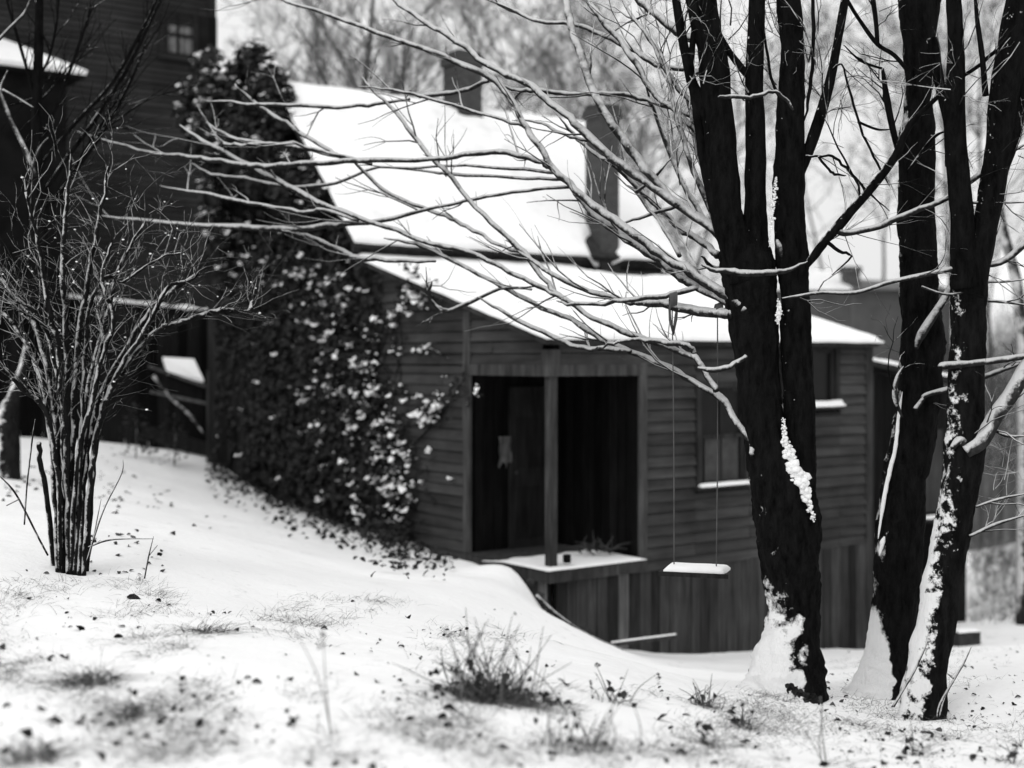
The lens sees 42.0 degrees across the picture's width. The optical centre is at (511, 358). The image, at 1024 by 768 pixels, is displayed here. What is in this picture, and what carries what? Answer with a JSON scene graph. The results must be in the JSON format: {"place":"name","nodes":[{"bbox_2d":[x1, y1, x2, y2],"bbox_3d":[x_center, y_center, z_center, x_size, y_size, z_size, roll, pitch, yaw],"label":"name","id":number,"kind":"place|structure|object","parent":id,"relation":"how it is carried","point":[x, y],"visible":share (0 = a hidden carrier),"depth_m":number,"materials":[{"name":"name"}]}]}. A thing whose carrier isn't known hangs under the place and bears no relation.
{"place":"outdoors","nodes":[
{"label":"outdoors","id":0,"kind":"place"},
{"bbox_2d":[0,250,1023,767],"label":"ground","id":1,"kind":"structure","parent":0,"point":[238,560],"depth_m":7.65,"materials":[{"name":"white snow"}]},
{"bbox_2d":[0,347,27,479],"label":"leaning tree","id":2,"kind":"object","parent":1,"relation":"on","point":[10,457],"visible":0.73,"depth_m":15.94,"materials":[{"name":"grey plant"}]},
{"bbox_2d":[0,422,48,555],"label":"sapling","id":3,"kind":"object","parent":1,"relation":"on","point":[28,517],"visible":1,"depth_m":8.80,"materials":[{"name":"black plant"}]},
{"bbox_2d":[0,723,125,767],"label":"grass tuft","id":4,"kind":"object","parent":1,"relation":"on","point":[27,732],"visible":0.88,"depth_m":4.80,"materials":[{"name":"grey plant"}]},
{"bbox_2d":[0,654,181,707],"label":"grass tuft","id":5,"kind":"object","parent":1,"relation":"on","point":[75,678],"visible":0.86,"depth_m":5.71,"materials":[{"name":"grey plant"}]},
{"bbox_2d":[0,294,207,448],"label":"board fence","id":6,"kind":"object","parent":1,"relation":"on","point":[28,414],"visible":0.26,"depth_m":24.14,"materials":[{"name":"black wood"}]},
{"bbox_2d":[0,0,208,460],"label":"young tree","id":7,"kind":"object","parent":1,"relation":"on","point":[36,82],"visible":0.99,"depth_m":12.03,"materials":[{"name":"black plant"}]},
{"bbox_2d":[0,0,216,439],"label":"clapboard house","id":8,"kind":"structure","parent":1,"relation":"on","point":[176,49],"depth_m":26.65,"materials":[{"name":"black wood"}]},
{"bbox_2d":[155,5,216,61],"bbox_3d":[-6.716,-6.680,27.579,1.330,1.080,0.120,0,0,-37],"label":"window","id":9,"kind":"structure","parent":8,"relation":"in","point":[187,41],"depth_m":27.53,"materials":[{"name":"black glass"}]},
{"bbox_2d":[86,463,148,562],"bbox_3d":[-2.590,1.010,8.800,0.449,0.686,0.012,0,0,0],"label":"sapling","id":10,"kind":"object","parent":1,"relation":"on","point":[92,542],"visible":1,"depth_m":8.80,"materials":[{"name":"black plant"}]},
{"bbox_2d":[111,402,160,457],"bbox_3d":[-5.779,1.100,20.486,0.625,0.868,0.656,0,0,0],"label":"evergreen sapling","id":11,"kind":"object","parent":1,"relation":"on","point":[134,405],"visible":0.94,"depth_m":20.48,"materials":[{"name":"black plant"}]},
{"bbox_2d":[70,681,209,731],"bbox_3d":[-1.520,1.391,5.322,0.640,0.164,0.645,0,0,-44],"label":"grass tuft","id":12,"kind":"object","parent":1,"relation":"on","point":[136,707],"visible":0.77,"depth_m":5.31,"materials":[{"name":"grey plant"}]},
{"bbox_2d":[0,96,295,575],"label":"shrub","id":13,"kind":"object","parent":1,"relation":"on","point":[71,473],"visible":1,"depth_m":9.05,"materials":[{"name":"black plant"}]},
{"bbox_2d":[144,536,157,578],"bbox_3d":[-2.468,1.368,9.100,0.099,0.307,0.011,0,0,0],"label":"sapling","id":14,"kind":"object","parent":1,"relation":"on","point":[149,553],"visible":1,"depth_m":9.10,"materials":[{"name":"grey plant"}]},
{"bbox_2d":[151,410,193,464],"bbox_3d":[-5.191,1.218,20.486,0.618,0.860,0.654,0,0,0],"label":"evergreen sapling","id":15,"kind":"object","parent":1,"relation":"on","point":[167,444],"visible":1,"depth_m":20.49,"materials":[{"name":"black plant"}]},
{"bbox_2d":[139,425,205,455],"bbox_3d":[-5.631,1.365,22.300,1.176,0.543,0.120,0,0,0],"label":"retaining plank","id":16,"kind":"object","parent":1,"relation":"on","point":[197,446],"visible":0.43,"depth_m":22.24,"materials":[{"name":"black wood"}]},
{"bbox_2d":[148,357,205,455],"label":"coop","id":17,"kind":"structure","parent":1,"relation":"on","point":[182,377],"depth_m":22.60,"materials":[{"name":"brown wood"}]},
{"bbox_2d":[150,390,205,404],"bbox_3d":[-5.562,0.658,22.300,0.984,0.252,0.050,0,0,0],"label":"loose rail","id":18,"kind":"object","parent":17,"relation":"attached to","point":[181,398],"visible":0.71,"depth_m":22.27,"materials":[{"name":"grey wood"}]},
{"bbox_2d":[161,613,272,639],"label":"grass tuft","id":19,"kind":"object","parent":1,"relation":"on","point":[206,628],"visible":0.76,"depth_m":7.16,"materials":[{"name":"grey plant"}]},
{"bbox_2d":[219,0,378,87],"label":"bare tree","id":20,"kind":"object","parent":1,"relation":"on","point":[256,18],"visible":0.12,"depth_m":39.98,"materials":[{"name":"grey plant"}]},
{"bbox_2d":[204,455,457,579],"bbox_3d":[-1.883,2.166,16.856,3.380,1.164,11.593,0,0,-18],"label":"ground ivy","id":21,"kind":"object","parent":1,"relation":"on","point":[390,537],"visible":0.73,"depth_m":16.59,"materials":[{"name":"black plant"}]},
{"bbox_2d":[286,615,379,738],"bbox_3d":[-0.721,1.216,5.131,0.506,0.526,0.386,0,0,9],"label":"weed clump","id":22,"kind":"object","parent":1,"relation":"on","point":[323,645],"visible":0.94,"depth_m":5.11,"materials":[{"name":"grey plant"}]},
{"bbox_2d":[224,0,442,99],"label":"bare tree","id":23,"kind":"object","parent":1,"relation":"on","point":[312,61],"visible":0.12,"depth_m":33.63,"materials":[{"name":"grey plant"}]},
{"bbox_2d":[226,0,524,111],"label":"bare tree","id":24,"kind":"object","parent":1,"relation":"on","point":[410,62],"visible":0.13,"depth_m":38.99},
{"bbox_2d":[222,0,532,98],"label":"bare tree","id":25,"kind":"object","parent":1,"relation":"on","point":[368,46],"visible":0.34,"depth_m":30.58,"materials":[{"name":"grey plant"}]},
{"bbox_2d":[374,612,597,728],"bbox_3d":[-0.088,1.406,6.043,1.013,0.497,0.932,0,0,29],"label":"weed clump","id":26,"kind":"object","parent":1,"relation":"on","point":[481,689],"visible":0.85,"depth_m":6.03,"materials":[{"name":"grey plant"}]},
{"bbox_2d":[0,375,1022,767],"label":"fallen leaves","id":27,"kind":"object","parent":1,"relation":"on","point":[408,718],"depth_m":6.49,"materials":[{"name":"black plant"}]},
{"bbox_2d":[412,0,658,168],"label":"bare tree","id":28,"kind":"object","parent":1,"relation":"on","point":[549,64],"visible":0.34,"depth_m":36.77,"materials":[{"name":"grey plant"}]},
{"bbox_2d":[192,49,883,653],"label":"old house","id":29,"kind":"structure","parent":1,"relation":"on","point":[600,441],"depth_m":16.65,"materials":[{"name":"grey wood"}]},
{"bbox_2d":[171,38,330,267],"bbox_3d":[-4.034,-3.188,20.338,1.160,3.660,5.164,0,0,-38],"label":"ivy bush","id":30,"kind":"object","parent":29,"relation":"attached to","point":[220,75],"visible":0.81,"depth_m":20.05,"materials":[{"name":"black plant"}]},
{"bbox_2d":[211,208,483,538],"bbox_3d":[-2.680,0.094,18.689,0.480,5.062,7.816,0,0,-36],"label":"ivy vine","id":31,"kind":"object","parent":29,"relation":"attached to","point":[278,418],"visible":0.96,"depth_m":18.77,"materials":[{"name":"black plant"}]},
{"bbox_2d":[498,436,511,467],"bbox_3d":[-0.085,1.151,16.258,0.219,0.402,0.040,0,0,-37],"label":"rag","id":32,"kind":"object","parent":29,"relation":"hanging from","point":[505,454],"visible":1,"depth_m":16.25,"materials":[{"name":"fabric"}]},
{"bbox_2d":[508,386,544,548],"bbox_3d":[0.273,1.345,16.537,0.730,1.990,0.086,0,0,-37],"label":"door","id":33,"kind":"structure","parent":29,"relation":"in","point":[526,405],"depth_m":16.48,"materials":[{"name":"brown wood"}]},
{"bbox_2d":[563,554,570,562],"bbox_3d":[0.614,2.240,14.915,0.091,0.090,0.091,0,0,0],"label":"tin can","id":34,"kind":"object","parent":29,"relation":"on","point":[566,558],"visible":1,"depth_m":14.88,"materials":[{"name":"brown metal"}]},
{"bbox_2d":[563,533,631,554],"bbox_3d":[1.023,2.163,15.658,0.843,0.288,0.438,0,0,0],"label":"brushwood","id":35,"kind":"object","parent":29,"relation":"on","point":[588,548],"visible":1,"depth_m":15.64,"materials":[{"name":"black plant"}]},
{"bbox_2d":[693,381,749,490],"bbox_3d":[2.602,0.943,16.381,1.000,1.315,0.161,0,0,-37],"label":"window","id":36,"kind":"structure","parent":29,"relation":"in","point":[732,472],"depth_m":16.39,"materials":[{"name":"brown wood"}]},
{"bbox_2d":[779,346,845,410],"bbox_3d":[3.888,0.238,17.342,1.211,0.865,0.156,0,0,-37],"label":"window","id":37,"kind":"structure","parent":29,"relation":"in","point":[826,360],"depth_m":17.59,"materials":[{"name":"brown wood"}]},
{"bbox_2d":[71,0,1023,704],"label":"maple tree","id":38,"kind":"object","parent":1,"relation":"on","point":[787,516],"visible":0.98,"depth_m":8.92,"materials":[{"name":"black plant"}]},
{"bbox_2d":[658,291,729,578],"bbox_3d":[1.289,0.540,9.292,0.550,1.999,0.495,0,0,0],"label":"swing","id":39,"kind":"object","parent":38,"relation":"hanging from","point":[695,570],"visible":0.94,"depth_m":9.33,"materials":[{"name":"wood"}]},
{"bbox_2d":[375,0,742,185],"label":"bare tree","id":40,"kind":"object","parent":1,"relation":"on","point":[495,48],"visible":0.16,"depth_m":38.29,"materials":[{"name":"grey plant"}]},
{"bbox_2d":[535,594,622,649],"bbox_3d":[0.760,2.834,14.203,1.201,0.753,0.147,0,0,-36],"label":"pole","id":41,"kind":"object","parent":1,"relation":"on","point":[551,609],"visible":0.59,"depth_m":13.96,"materials":[{"name":"grey wood"}]},
{"bbox_2d":[494,695,681,767],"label":"weed clump","id":42,"kind":"object","parent":1,"relation":"on","point":[577,725],"visible":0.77,"depth_m":5.36,"materials":[{"name":"grey plant"}]},
{"bbox_2d":[423,0,778,284],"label":"bare tree","id":43,"kind":"object","parent":1,"relation":"on","point":[531,33],"visible":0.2,"depth_m":40.30,"materials":[{"name":"grey plant"}]},
{"bbox_2d":[577,662,673,707],"bbox_3d":[0.517,1.655,6.679,0.696,0.223,0.566,0,0,0],"label":"weed clump","id":44,"kind":"object","parent":1,"relation":"on","point":[623,694],"visible":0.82,"depth_m":6.69,"materials":[{"name":"grey plant"}]},
{"bbox_2d":[610,633,676,645],"bbox_3d":[1.466,3.131,14.850,0.740,0.124,0.070,0,0,-8],"label":"plank","id":45,"kind":"object","parent":1,"relation":"on","point":[644,639],"visible":0.98,"depth_m":14.82,"materials":[{"name":"grey wood"}]},
{"bbox_2d":[471,0,836,253],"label":"bare tree","id":46,"kind":"object","parent":1,"relation":"on","point":[644,142],"visible":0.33,"depth_m":36.58,"materials":[{"name":"grey plant"}]},
{"bbox_2d":[665,676,760,716],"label":"weed clump","id":47,"kind":"object","parent":1,"relation":"on","point":[700,702],"visible":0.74,"depth_m":7.12,"materials":[{"name":"grey plant"}]},
{"bbox_2d":[665,717,765,751],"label":"weed clump","id":48,"kind":"object","parent":1,"relation":"on","point":[706,727],"visible":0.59,"depth_m":5.98,"materials":[{"name":"grey plant"}]},
{"bbox_2d":[563,0,902,286],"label":"bare tree","id":49,"kind":"object","parent":1,"relation":"on","point":[699,258],"visible":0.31,"depth_m":41.09,"materials":[{"name":"grey plant"}]},
{"bbox_2d":[702,702,790,737],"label":"weed clump","id":50,"kind":"object","parent":1,"relation":"on","point":[736,720],"visible":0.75,"depth_m":6.71,"materials":[{"name":"grey plant"}]},
{"bbox_2d":[733,26,900,269],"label":"bare tree","id":51,"kind":"object","parent":1,"relation":"on","point":[814,234],"visible":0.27,"depth_m":60.17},
{"bbox_2d":[754,680,891,767],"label":"weed clump","id":52,"kind":"object","parent":1,"relation":"on","point":[820,697],"visible":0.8,"depth_m":6.00,"materials":[{"name":"grey plant"}]},
{"bbox_2d":[777,266,947,372],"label":"house","id":53,"kind":"structure","parent":1,"relation":"on","point":[856,317],"depth_m":46.00,"materials":[{"name":"wood"}]},
{"bbox_2d":[765,0,1023,386],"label":"bare tree","id":54,"kind":"object","parent":1,"relation":"on","point":[943,214],"visible":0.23,"depth_m":43.40,"materials":[{"name":"grey plant"}]},
{"bbox_2d":[782,0,1023,720],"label":"maple tree","id":55,"kind":"object","parent":1,"relation":"on","point":[971,430],"visible":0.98,"depth_m":8.48,"materials":[{"name":"black plant"}]},
{"bbox_2d":[892,640,927,706],"bbox_3d":[2.494,1.974,8.351,0.226,0.422,0.019,0,0,0],"label":"sapling","id":56,"kind":"object","parent":1,"relation":"on","point":[905,686],"visible":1,"depth_m":8.34,"materials":[{"name":"grey plant"}]},
{"bbox_2d":[855,718,971,765],"bbox_3d":[1.951,1.869,6.467,0.634,0.209,0.596,0,0,0],"label":"weed clump","id":57,"kind":"object","parent":1,"relation":"on","point":[908,740],"visible":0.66,"depth_m":6.49,"materials":[{"name":"grey plant"}]},
{"bbox_2d":[808,0,1019,699],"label":"maple tree","id":58,"kind":"object","parent":1,"relation":"on","point":[918,389],"visible":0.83,"depth_m":9.18,"materials":[{"name":"black plant"}]},
{"bbox_2d":[805,0,1023,404],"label":"bare tree","id":59,"kind":"object","parent":1,"relation":"on","point":[989,331],"visible":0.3,"depth_m":39.61,"materials":[{"name":"grey plant"}]},
{"bbox_2d":[843,69,985,279],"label":"bare tree","id":60,"kind":"object","parent":1,"relation":"on","point":[883,244],"visible":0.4,"depth_m":55.79,"materials":[{"name":"grey wood"}]},
{"bbox_2d":[873,357,965,621],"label":"shed","id":61,"kind":"structure","parent":1,"relation":"on","point":[883,408],"depth_m":19.91,"materials":[{"name":"grey wood"}]},
{"bbox_2d":[936,646,971,717],"bbox_3d":[2.769,2.029,8.350,0.222,0.452,0.016,0,0,0],"label":"sapling","id":62,"kind":"object","parent":1,"relation":"on","point":[942,701],"visible":0.99,"depth_m":8.35,"materials":[{"name":"grey plant"}]},
{"bbox_2d":[892,279,1023,594],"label":"undergrowth","id":63,"kind":"object","parent":1,"relation":"on","point":[993,464],"visible":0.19,"depth_m":36.80,"materials":[{"name":"grey plant"}]},
{"bbox_2d":[953,627,980,646],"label":"stone block","id":64,"kind":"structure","parent":1,"relation":"on","point":[967,636],"depth_m":17.64,"materials":[{"name":"grey stone"}]},
{"bbox_2d":[968,473,1016,550],"bbox_3d":[12.130,3.736,32.066,4.289,2.087,0.093,0,0,-29],"label":"board fence","id":65,"kind":"object","parent":1,"relation":"on","point":[980,518],"visible":0.34,"depth_m":31.66,"materials":[{"name":"wood"}]},
{"bbox_2d":[981,739,1023,765],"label":"weed clump","id":66,"kind":"object","parent":1,"relation":"on","point":[1013,754],"visible":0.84,"depth_m":6.39,"materials":[{"name":"grey plant"}]},
{"bbox_2d":[998,207,1023,624],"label":"pale tree","id":67,"kind":"object","parent":1,"relation":"on","point":[1013,269],"visible":0.62,"depth_m":19.94,"materials":[{"name":"grey plant"}]},
{"bbox_2d":[0,554,1023,767],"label":"grass","id":68,"kind":"structure","parent":0,"point":[406,726],"depth_m":5.78,"materials":[{"name":"plant"}]},
{"bbox_2d":[525,578,598,638],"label":"soil","id":69,"kind":"structure","parent":0,"point":[529,582],"depth_m":14.04,"materials":[{"name":"soil"}]},
{"bbox_2d":[216,0,1023,285],"label":"sky","id":70,"kind":"structure","parent":0,"point":[866,252],"materials":[{"name":"white"}]}
]}

